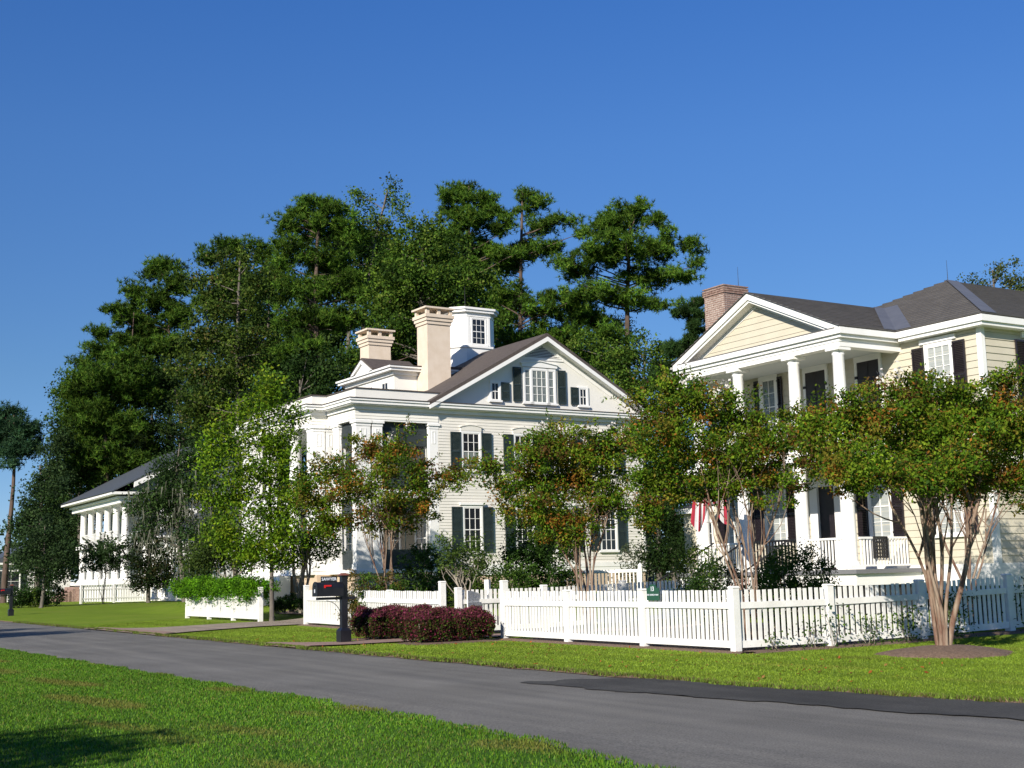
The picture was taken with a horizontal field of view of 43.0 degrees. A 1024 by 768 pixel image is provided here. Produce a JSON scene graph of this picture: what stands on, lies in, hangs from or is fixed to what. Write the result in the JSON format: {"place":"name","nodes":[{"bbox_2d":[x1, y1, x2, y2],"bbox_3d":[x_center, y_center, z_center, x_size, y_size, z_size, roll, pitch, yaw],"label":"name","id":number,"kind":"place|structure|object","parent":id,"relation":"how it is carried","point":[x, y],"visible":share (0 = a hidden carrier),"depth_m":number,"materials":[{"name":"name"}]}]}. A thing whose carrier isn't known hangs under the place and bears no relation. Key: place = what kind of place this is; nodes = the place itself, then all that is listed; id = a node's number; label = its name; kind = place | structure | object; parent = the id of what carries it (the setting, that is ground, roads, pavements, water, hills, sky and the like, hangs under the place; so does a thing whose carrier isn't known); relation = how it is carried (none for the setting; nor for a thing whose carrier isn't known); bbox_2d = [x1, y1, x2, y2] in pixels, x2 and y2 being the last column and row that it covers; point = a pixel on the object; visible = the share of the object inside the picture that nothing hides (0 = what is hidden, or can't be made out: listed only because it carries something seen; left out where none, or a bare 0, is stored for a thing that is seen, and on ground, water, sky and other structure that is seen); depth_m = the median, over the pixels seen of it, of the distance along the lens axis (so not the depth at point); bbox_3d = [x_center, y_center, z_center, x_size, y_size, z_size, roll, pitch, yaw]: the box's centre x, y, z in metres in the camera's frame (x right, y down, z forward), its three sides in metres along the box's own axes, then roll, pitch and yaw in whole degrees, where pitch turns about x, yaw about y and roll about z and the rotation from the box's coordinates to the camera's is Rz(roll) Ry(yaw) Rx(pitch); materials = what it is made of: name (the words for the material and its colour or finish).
{"place":"outdoors","nodes":[
{"label":"outdoors","id":0,"kind":"place"},
{"bbox_2d":[86,615,327,634],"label":"driveway","id":1,"kind":"structure","parent":0,"point":[175,629],"depth_m":41.12,"materials":[{"name":"concrete"}]},
{"bbox_2d":[0,647,681,767],"bbox_3d":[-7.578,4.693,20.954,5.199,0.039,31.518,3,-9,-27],"label":"lawn","id":2,"kind":"structure","parent":0,"point":[39,664],"depth_m":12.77,"materials":[{"name":"green plant"}]},
{"bbox_2d":[0,621,1023,767],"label":"road","id":3,"kind":"structure","parent":0,"point":[645,728],"depth_m":13.76,"materials":[{"name":"grey asphalt"}]},
{"bbox_2d":[521,678,1023,719],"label":"asphalt patch","id":4,"kind":"object","parent":3,"relation":"on","point":[879,702],"visible":0.98,"depth_m":14.69,"materials":[{"name":"grey asphalt"}]},
{"bbox_2d":[0,579,1023,699],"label":"lawn beyond road","id":5,"kind":"structure","parent":0,"point":[78,614],"depth_m":38.95,"materials":[{"name":"plant"}]},
{"bbox_2d":[4,581,34,607],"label":"round shrub","id":6,"kind":"object","parent":5,"relation":"on","point":[20,599],"visible":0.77,"depth_m":88.68,"materials":[{"name":"green plant"}]},
{"bbox_2d":[0,399,46,602],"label":"pine tree","id":7,"kind":"object","parent":5,"relation":"on","point":[17,439],"visible":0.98,"depth_m":117.83,"materials":[{"name":"green plant"}]},
{"bbox_2d":[0,545,70,601],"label":"cottage","id":8,"kind":"structure","parent":5,"relation":"on","point":[15,583],"depth_m":121.89,"materials":[{"name":"white paint"}]},
{"bbox_2d":[0,425,87,586],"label":"broadleaf tree","id":9,"kind":"object","parent":5,"relation":"on","point":[39,492],"visible":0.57,"depth_m":115.50,"materials":[{"name":"green plant"}]},
{"bbox_2d":[8,513,80,607],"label":"street tree","id":10,"kind":"object","parent":5,"relation":"on","point":[43,565],"visible":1,"depth_m":87.21,"materials":[{"name":"green plant"}]},
{"bbox_2d":[33,581,67,606],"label":"round shrub","id":11,"kind":"object","parent":5,"relation":"on","point":[61,591],"visible":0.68,"depth_m":90.60,"materials":[{"name":"green plant"}]},
{"bbox_2d":[29,364,138,565],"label":"broadleaf tree","id":12,"kind":"object","parent":5,"relation":"on","point":[75,493],"visible":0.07,"depth_m":131.40,"materials":[{"name":"green plant"}]},
{"bbox_2d":[33,334,170,577],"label":"pine tree","id":13,"kind":"object","parent":5,"relation":"on","point":[101,417],"visible":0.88,"depth_m":119.66,"materials":[{"name":"green plant"}]},
{"bbox_2d":[71,530,141,603],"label":"crape myrtle","id":14,"kind":"object","parent":5,"relation":"on","point":[100,554],"visible":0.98,"depth_m":90.82,"materials":[{"name":"green plant"}]},
{"bbox_2d":[79,584,151,603],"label":"picket fence","id":15,"kind":"object","parent":5,"relation":"on","point":[113,588],"visible":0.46,"depth_m":96.39,"materials":[{"name":"paint"}]},
{"bbox_2d":[81,300,182,445],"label":"pine tree","id":16,"kind":"object","parent":5,"relation":"on","point":[120,317],"visible":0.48,"depth_m":125.88,"materials":[{"name":"green plant"}]},
{"bbox_2d":[115,513,187,602],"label":"magnolia","id":17,"kind":"object","parent":5,"relation":"on","point":[154,575],"visible":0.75,"depth_m":90.77,"materials":[{"name":"green plant"}]},
{"bbox_2d":[111,253,208,450],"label":"pine tree","id":18,"kind":"object","parent":5,"relation":"on","point":[154,299],"visible":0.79,"depth_m":127.69,"materials":[{"name":"green plant"}]},
{"bbox_2d":[107,362,214,471],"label":"broadleaf tree","id":19,"kind":"object","parent":5,"relation":"on","point":[159,418],"visible":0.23,"depth_m":121.97,"materials":[{"name":"green plant"}]},
{"bbox_2d":[112,430,235,601],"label":"live oak","id":20,"kind":"object","parent":5,"relation":"on","point":[170,486],"visible":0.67,"depth_m":83.39,"materials":[{"name":"green plant"}]},
{"bbox_2d":[52,438,306,601],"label":"columned house","id":21,"kind":"structure","parent":5,"relation":"on","point":[100,500],"depth_m":105.19,"materials":[{"name":"white paint"}]},
{"bbox_2d":[170,510,262,578],"bbox_3d":[-11.554,7.043,51.347,3.808,4.392,2.800,-1,-8,0],"label":"bushy tree","id":22,"kind":"object","parent":5,"relation":"on","point":[204,557],"visible":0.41,"depth_m":51.27,"materials":[{"name":"green plant"}]},
{"bbox_2d":[185,587,262,621],"bbox_3d":[-10.661,8.072,47.651,0.164,1.200,8.864,3,-10,-30],"label":"picket fence","id":23,"kind":"object","parent":5,"relation":"on","point":[245,610],"visible":0.61,"depth_m":46.93,"materials":[{"name":"paint"}]},
{"bbox_2d":[163,572,281,620],"bbox_3d":[-10.877,7.857,48.126,1.752,1.722,10.730,3,-10,-30],"label":"vine","id":24,"kind":"object","parent":23,"relation":"on","point":[243,588],"visible":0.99,"depth_m":46.85,"materials":[{"name":"green plant"}]},
{"bbox_2d":[153,245,297,542],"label":"broadleaf tree","id":25,"kind":"object","parent":5,"relation":"on","point":[223,304],"visible":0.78,"depth_m":78.99,"materials":[{"name":"green plant"}]},
{"bbox_2d":[184,232,290,437],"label":"pine tree","id":26,"kind":"object","parent":5,"relation":"on","point":[261,251],"visible":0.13,"depth_m":124.78,"materials":[{"name":"green plant"}]},
{"bbox_2d":[185,357,318,620],"bbox_3d":[-8.845,3.635,44.246,4.572,9.203,2.623,-1,-8,0],"label":"young maple","id":27,"kind":"object","parent":5,"relation":"on","point":[273,444],"visible":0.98,"depth_m":44.09,"materials":[{"name":"green plant"}]},
{"bbox_2d":[178,263,334,457],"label":"broadleaf tree","id":28,"kind":"object","parent":5,"relation":"on","point":[268,308],"visible":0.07,"depth_m":104.18,"materials":[{"name":"green plant"}]},
{"bbox_2d":[224,343,358,531],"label":"broadleaf tree","id":29,"kind":"object","parent":5,"relation":"on","point":[322,368],"visible":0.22,"depth_m":74.88,"materials":[{"name":"green plant"}]},
{"bbox_2d":[262,191,375,394],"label":"pine tree","id":30,"kind":"object","parent":5,"relation":"on","point":[302,218],"visible":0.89,"depth_m":79.32,"materials":[{"name":"green plant"}]},
{"bbox_2d":[277,216,415,459],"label":"broadleaf tree","id":31,"kind":"object","parent":5,"relation":"on","point":[332,338],"visible":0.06,"depth_m":99.97,"materials":[{"name":"green plant"}]},
{"bbox_2d":[274,602,449,614],"bbox_3d":[-5.411,7.955,46.151,3.000,0.426,9.000,4,-10,-31],"label":"mulch bed","id":32,"kind":"object","parent":5,"relation":"on","point":[288,612],"visible":0.06,"depth_m":48.24,"materials":[{"name":"brown wood"}]},
{"bbox_2d":[260,457,350,598],"bbox_3d":[-7.583,5.410,46.802,3.497,5.496,2.499,-1,-8,0],"label":"dogwood","id":33,"kind":"object","parent":32,"relation":"on","point":[305,553],"visible":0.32,"depth_m":46.90,"materials":[{"name":"green plant"}]},
{"bbox_2d":[393,542,456,604],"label":"round shrub","id":34,"kind":"object","parent":32,"relation":"on","point":[426,576],"visible":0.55,"depth_m":42.37,"materials":[{"name":"green plant"}]},
{"bbox_2d":[303,581,445,624],"bbox_3d":[-4.044,6.224,36.239,0.164,1.360,9.504,3,-10,-30],"label":"picket fence","id":35,"kind":"object","parent":5,"relation":"on","point":[372,599],"visible":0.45,"depth_m":36.08,"materials":[{"name":"paint"}]},
{"bbox_2d":[338,171,414,335],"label":"broadleaf tree","id":36,"kind":"object","parent":5,"relation":"on","point":[381,225],"visible":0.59,"depth_m":82.30,"materials":[{"name":"green plant"}]},
{"bbox_2d":[351,636,401,640],"bbox_3d":[-2.843,6.098,31.226,2.400,0.040,1.650,4,-10,-31],"label":"mulch bed","id":37,"kind":"object","parent":5,"relation":"on","point":[376,638],"visible":0.31,"depth_m":30.79,"materials":[{"name":"brown wood"}]},
{"bbox_2d":[349,603,436,638],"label":"purple hedge","id":38,"kind":"object","parent":37,"relation":"on","point":[366,622],"visible":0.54,"depth_m":30.63,"materials":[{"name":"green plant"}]},
{"bbox_2d":[328,260,452,368],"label":"pine tree","id":39,"kind":"object","parent":5,"relation":"on","point":[405,358],"visible":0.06,"depth_m":96.25,"materials":[{"name":"green plant"}]},
{"bbox_2d":[335,209,513,377],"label":"broadleaf tree","id":40,"kind":"object","parent":5,"relation":"on","point":[442,290],"visible":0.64,"depth_m":77.03,"materials":[{"name":"green plant"}]},
{"bbox_2d":[232,286,648,605],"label":"white house","id":41,"kind":"structure","parent":5,"relation":"on","point":[465,387],"depth_m":56.27,"materials":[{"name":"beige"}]},
{"bbox_2d":[459,425,482,472],"bbox_3d":[-1.724,2.731,55.124,1.120,2.025,0.120,4,-10,-33],"label":"window","id":42,"kind":"structure","parent":41,"relation":"in","point":[470,434],"depth_m":55.16,"materials":[{"name":"white paint"}]},
{"bbox_2d":[462,505,483,553],"bbox_3d":[-1.642,6.120,54.622,1.100,2.030,0.120,4,-10,-33],"label":"window","id":43,"kind":"structure","parent":41,"relation":"in","point":[472,514],"depth_m":54.69,"materials":[{"name":"white paint"}]},
{"bbox_2d":[470,317,487,346],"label":"window","id":44,"kind":"structure","parent":41,"relation":"in","point":[478,325],"depth_m":62.32,"materials":[{"name":"white paint"}]},
{"bbox_2d":[522,367,534,403],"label":"window","id":45,"kind":"structure","parent":41,"relation":"in","point":[526,371],"depth_m":57.20,"materials":[{"name":"white paint"}]},
{"bbox_2d":[532,368,549,404],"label":"window","id":46,"kind":"structure","parent":41,"relation":"in","point":[540,381],"depth_m":57.58,"materials":[{"name":"white paint"}]},
{"bbox_2d":[599,510,619,551],"bbox_3d":[4.348,6.543,58.459,1.100,2.030,0.120,4,-10,-33],"label":"window","id":47,"kind":"structure","parent":41,"relation":"in","point":[609,543],"depth_m":58.49,"materials":[{"name":"white paint"}]},
{"bbox_2d":[395,639,503,645],"bbox_3d":[-1.423,5.720,28.873,2.400,0.032,1.600,4,-10,-31],"label":"mulch bed","id":48,"kind":"object","parent":5,"relation":"on","point":[445,642],"visible":0.74,"depth_m":28.53,"materials":[{"name":"brown wood"}]},
{"bbox_2d":[397,605,496,642],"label":"purple hedge","id":49,"kind":"object","parent":48,"relation":"on","point":[448,623],"visible":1,"depth_m":28.64,"materials":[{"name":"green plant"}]},
{"bbox_2d":[330,616,573,632],"bbox_3d":[-2.043,6.712,37.123,4.550,0.518,9.100,4,-10,-31],"label":"mulch bed","id":50,"kind":"object","parent":5,"relation":"on","point":[497,631],"visible":0.04,"depth_m":34.31,"materials":[{"name":"brown soil"}]},
{"bbox_2d":[334,569,373,628],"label":"round shrub","id":51,"kind":"object","parent":50,"relation":"on","point":[351,605],"visible":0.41,"depth_m":36.61,"materials":[{"name":"green plant"}]},
{"bbox_2d":[274,413,479,590],"bbox_3d":[-3.967,4.029,38.236,6.206,6.398,3.253,-1,-8,0],"label":"crape myrtle","id":52,"kind":"object","parent":50,"relation":"on","point":[391,514],"visible":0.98,"depth_m":38.34,"materials":[{"name":"green plant"}]},
{"bbox_2d":[426,527,499,598],"bbox_3d":[-1.308,5.257,35.047,1.925,2.804,1.406,4,-10,-34],"label":"pale branched tree","id":53,"kind":"object","parent":50,"relation":"on","point":[463,572],"visible":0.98,"depth_m":35.14,"materials":[{"name":"green plant"}]},
{"bbox_2d":[393,223,517,365],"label":"broadleaf tree","id":54,"kind":"object","parent":5,"relation":"on","point":[490,263],"visible":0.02,"depth_m":101.14,"materials":[{"name":"green plant"}]},
{"bbox_2d":[435,541,495,606],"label":"round shrub","id":55,"kind":"object","parent":5,"relation":"on","point":[477,584],"visible":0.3,"depth_m":41.31,"materials":[{"name":"green plant"}]},
{"bbox_2d":[467,579,490,610],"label":"garden gate","id":56,"kind":"structure","parent":5,"relation":"on","point":[473,597],"depth_m":32.15,"materials":[{"name":"paint"}]},
{"bbox_2d":[434,178,527,305],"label":"pine tree","id":57,"kind":"object","parent":5,"relation":"on","point":[465,216],"visible":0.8,"depth_m":84.74,"materials":[{"name":"green plant"}]},
{"bbox_2d":[481,557,537,609],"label":"round shrub","id":58,"kind":"object","parent":5,"relation":"on","point":[517,575],"visible":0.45,"depth_m":40.35,"materials":[{"name":"green plant"}]},
{"bbox_2d":[0,620,1021,702],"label":"verge edge","id":59,"kind":"object","parent":5,"relation":"on","point":[624,676],"visible":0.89,"depth_m":19.96,"materials":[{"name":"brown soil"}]},
{"bbox_2d":[13,619,1023,702],"bbox_3d":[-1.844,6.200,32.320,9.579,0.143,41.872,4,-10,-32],"label":"short grass of the far verge","id":60,"kind":"structure","parent":5,"relation":"on","point":[267,634],"depth_m":20.88,"materials":[{"name":"green plant"}]},
{"bbox_2d":[266,623,774,647],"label":"brick walk","id":61,"kind":"structure","parent":5,"relation":"on","point":[339,643],"depth_m":29.61,"materials":[{"name":"red brick"}]},
{"bbox_2d":[312,573,355,641],"bbox_3d":[-4.048,5.124,29.667,1.010,1.600,0.296,4,-10,-31],"label":"mailbox","id":62,"kind":"object","parent":61,"relation":"on","point":[328,586],"visible":1,"depth_m":29.64,"materials":[{"name":"black metal"}]},
{"bbox_2d":[479,182,593,347],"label":"pine tree","id":63,"kind":"object","parent":5,"relation":"on","point":[516,298],"visible":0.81,"depth_m":85.50,"materials":[{"name":"green plant"}]},
{"bbox_2d":[494,504,586,600],"bbox_3d":[0.905,5.616,42.144,2.858,3.890,2.787,-7,-10,32],"label":"round shrub","id":64,"kind":"object","parent":5,"relation":"on","point":[539,556],"visible":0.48,"depth_m":41.66,"materials":[{"name":"green plant"}]},
{"bbox_2d":[481,289,635,374],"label":"pine tree","id":65,"kind":"object","parent":5,"relation":"on","point":[593,317],"visible":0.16,"depth_m":95.39,"materials":[{"name":"green plant"}]},
{"bbox_2d":[561,563,642,599],"bbox_3d":[3.017,6.774,43.944,2.930,1.340,0.170,-5,-9,21],"label":"picket fence","id":66,"kind":"object","parent":5,"relation":"on","point":[639,570],"visible":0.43,"depth_m":43.75,"materials":[{"name":"paint"}]},
{"bbox_2d":[256,635,962,684],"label":"fallen leaves","id":67,"kind":"object","parent":5,"relation":"on","point":[839,657],"visible":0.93,"depth_m":20.83,"materials":[{"name":"brown plant"}]},
{"bbox_2d":[562,326,679,586],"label":"broadleaf tree","id":68,"kind":"object","parent":5,"relation":"on","point":[621,371],"visible":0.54,"depth_m":72.62,"materials":[{"name":"green plant"}]},
{"bbox_2d":[492,638,755,654],"bbox_3d":[1.898,5.200,25.925,0.550,0.036,8.600,3,-10,-30],"label":"mulch bed","id":69,"kind":"object","parent":5,"relation":"on","point":[623,645],"visible":0.94,"depth_m":25.32,"materials":[{"name":"brown wood"}]},
{"bbox_2d":[540,194,709,579],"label":"pine tree","id":70,"kind":"object","parent":5,"relation":"on","point":[610,225],"visible":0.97,"depth_m":83.42,"materials":[{"name":"green plant"}]},
{"bbox_2d":[454,574,803,630],"bbox_3d":[4.020,5.881,35.103,12.589,1.320,0.164,4,-10,-31],"label":"picket fence","id":71,"kind":"object","parent":5,"relation":"on","point":[460,600],"visible":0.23,"depth_m":33.55,"materials":[{"name":"paint"}]},
{"bbox_2d":[614,539,657,596],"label":"round shrub","id":72,"kind":"object","parent":5,"relation":"on","point":[628,552],"visible":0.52,"depth_m":45.40,"materials":[{"name":"green plant"}]},
{"bbox_2d":[628,453,689,589],"bbox_3d":[5.189,5.021,45.769,1.829,5.404,2.250,-9,-11,42],"label":"broadleaf tree","id":73,"kind":"object","parent":5,"relation":"on","point":[658,558],"visible":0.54,"depth_m":45.52,"materials":[{"name":"green plant"}]},
{"bbox_2d":[643,411,693,588],"bbox_3d":[7.594,5.368,61.717,4.310,9.152,3.435,-1,-8,0],"label":"broadleaf tree","id":74,"kind":"object","parent":5,"relation":"on","point":[681,523],"visible":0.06,"depth_m":61.18,"materials":[{"name":"green plant"}]},
{"bbox_2d":[643,291,705,465],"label":"pine tree","id":75,"kind":"object","parent":5,"relation":"on","point":[691,312],"visible":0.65,"depth_m":66.78,"materials":[{"name":"green plant"}]},
{"bbox_2d":[530,625,956,649],"bbox_3d":[4.750,5.402,28.021,6.700,0.132,8.250,4,-10,-31],"label":"mulch bed","id":76,"kind":"object","parent":5,"relation":"on","point":[714,648],"visible":0.2,"depth_m":26.96,"materials":[{"name":"brown soil"}]},
{"bbox_2d":[453,407,655,633],"bbox_3d":[1.038,3.209,29.535,4.666,5.333,2.757,-1,-8,0],"label":"crape myrtle","id":77,"kind":"object","parent":76,"relation":"on","point":[550,486],"visible":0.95,"depth_m":29.15,"materials":[{"name":"green plant"}]},
{"bbox_2d":[668,539,724,624],"bbox_3d":[4.665,5.010,32.634,1.552,2.205,1.564,-1,-8,0],"label":"round shrub","id":78,"kind":"object","parent":76,"relation":"on","point":[680,566],"visible":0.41,"depth_m":32.56,"materials":[{"name":"green plant"}]},
{"bbox_2d":[677,556,750,629],"bbox_3d":[4.768,4.872,30.093,1.802,1.741,1.666,-5,-9,24],"label":"round shrub","id":79,"kind":"object","parent":76,"relation":"on","point":[716,573],"visible":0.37,"depth_m":29.98,"materials":[{"name":"green plant"}]},
{"bbox_2d":[601,360,843,639],"bbox_3d":[4.099,2.255,24.799,4.694,5.682,2.430,-1,-8,0],"label":"crape myrtle","id":80,"kind":"object","parent":76,"relation":"on","point":[731,470],"visible":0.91,"depth_m":24.65,"materials":[{"name":"green plant"}]},
{"bbox_2d":[753,537,839,630],"bbox_3d":[6.159,4.329,28.129,1.940,2.015,1.990,-1,-8,0],"label":"round shrub","id":81,"kind":"object","parent":76,"relation":"on","point":[795,583],"visible":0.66,"depth_m":27.99,"materials":[{"name":"green plant"}]},
{"bbox_2d":[499,574,1023,651],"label":"picket fence","id":82,"kind":"object","parent":5,"relation":"on","point":[734,605],"visible":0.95,"depth_m":24.39,"materials":[{"name":"paint"}]},
{"bbox_2d":[655,261,1023,614],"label":"yellow house","id":83,"kind":"structure","parent":5,"relation":"on","point":[785,350],"depth_m":38.90,"materials":[{"name":"wood"}]},
{"bbox_2d":[691,487,726,531],"bbox_3d":[5.921,3.358,38.351,1.400,1.987,0.528,0,-9,-8],"label":"flag","id":84,"kind":"object","parent":83,"relation":"attached to","point":[698,513],"visible":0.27,"depth_m":38.23,"materials":[{"name":"red fabric"}]},
{"bbox_2d":[758,374,777,434],"bbox_3d":[8.528,0.751,43.139,0.120,2.070,1.000,4,-10,-31],"label":"window","id":85,"kind":"structure","parent":83,"relation":"in","point":[768,382],"depth_m":43.18,"materials":[{"name":"white paint"}]},
{"bbox_2d":[763,485,790,545],"bbox_3d":[8.639,4.269,42.569,0.120,2.020,1.180,4,-10,-31],"label":"window","id":86,"kind":"structure","parent":83,"relation":"in","point":[783,529],"depth_m":42.54,"materials":[{"name":"white paint"}]},
{"bbox_2d":[802,363,829,453],"bbox_3d":[9.685,0.932,41.238,0.105,3.080,1.080,4,-10,-31],"label":"balcony door","id":87,"kind":"structure","parent":83,"relation":"in","point":[817,374],"depth_m":41.37,"materials":[{"name":"black paint"}]},
{"bbox_2d":[807,477,847,569],"bbox_3d":[9.845,4.341,40.527,0.180,2.880,1.480,4,-10,-31],"label":"front door","id":88,"kind":"structure","parent":83,"relation":"in","point":[825,515],"depth_m":40.68,"materials":[{"name":"black paint"}]},
{"bbox_2d":[853,352,884,445],"bbox_3d":[10.849,0.625,39.357,0.105,3.080,1.080,4,-10,-31],"label":"balcony door","id":89,"kind":"structure","parent":83,"relation":"in","point":[869,365],"depth_m":39.48,"materials":[{"name":"black paint"}]},
{"bbox_2d":[872,536,888,557],"bbox_3d":[10.514,4.655,37.090,0.540,0.620,0.080,4,-10,-31],"label":"metal panel","id":90,"kind":"object","parent":83,"relation":"attached to","point":[884,544],"visible":1,"depth_m":37.06,"materials":[{"name":"black metal"}]},
{"bbox_2d":[867,475,896,540],"bbox_3d":[10.979,3.654,38.802,0.120,2.020,1.040,4,-10,-31],"label":"window","id":91,"kind":"structure","parent":83,"relation":"in","point":[880,504],"depth_m":38.82,"materials":[{"name":"white paint"}]},
{"bbox_2d":[923,339,953,391],"bbox_3d":[12.232,-0.199,37.171,0.120,2.020,1.120,4,-10,-31],"label":"window","id":92,"kind":"structure","parent":83,"relation":"in","point":[946,358],"depth_m":37.23,"materials":[{"name":"white paint"}]},
{"bbox_2d":[935,499,964,537],"bbox_3d":[12.317,3.302,36.652,0.120,2.020,1.120,4,-10,-31],"label":"window","id":93,"kind":"structure","parent":83,"relation":"in","point":[956,531],"depth_m":36.48,"materials":[{"name":"white paint"}]},
{"bbox_2d":[741,629,1023,653],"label":"mulch bed","id":94,"kind":"object","parent":5,"relation":"on","point":[773,650],"visible":0.78,"depth_m":23.74,"materials":[{"name":"brown wood"}]},
{"bbox_2d":[883,604,931,642],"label":"climbing rose","id":95,"kind":"object","parent":94,"relation":"on","point":[902,620],"visible":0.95,"depth_m":24.11,"materials":[{"name":"green plant"}]},
{"bbox_2d":[874,644,1012,658],"bbox_3d":[6.995,4.263,20.806,2.257,0.180,2.056,-1,-8,0],"label":"mulch ring","id":96,"kind":"object","parent":5,"relation":"on","point":[953,651],"visible":0.86,"depth_m":20.39,"materials":[{"name":"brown wood"}]},
{"bbox_2d":[776,354,1023,644],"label":"crape myrtle","id":97,"kind":"object","parent":96,"relation":"on","point":[919,462],"visible":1,"depth_m":20.94,"materials":[{"name":"green plant"}]},
{"bbox_2d":[913,379,1023,615],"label":"crape myrtle","id":98,"kind":"object","parent":5,"relation":"on","point":[966,536],"visible":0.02,"depth_m":29.27,"materials":[{"name":"green plant"}]},
{"bbox_2d":[955,255,1023,290],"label":"broadleaf tree","id":99,"kind":"object","parent":5,"relation":"on","point":[1009,283],"visible":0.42,"depth_m":63.27,"materials":[{"name":"green plant"}]},
{"bbox_2d":[0,0,1023,581],"label":"sky","id":100,"kind":"structure","parent":0,"point":[834,151],"materials":[{"name":"blue"}]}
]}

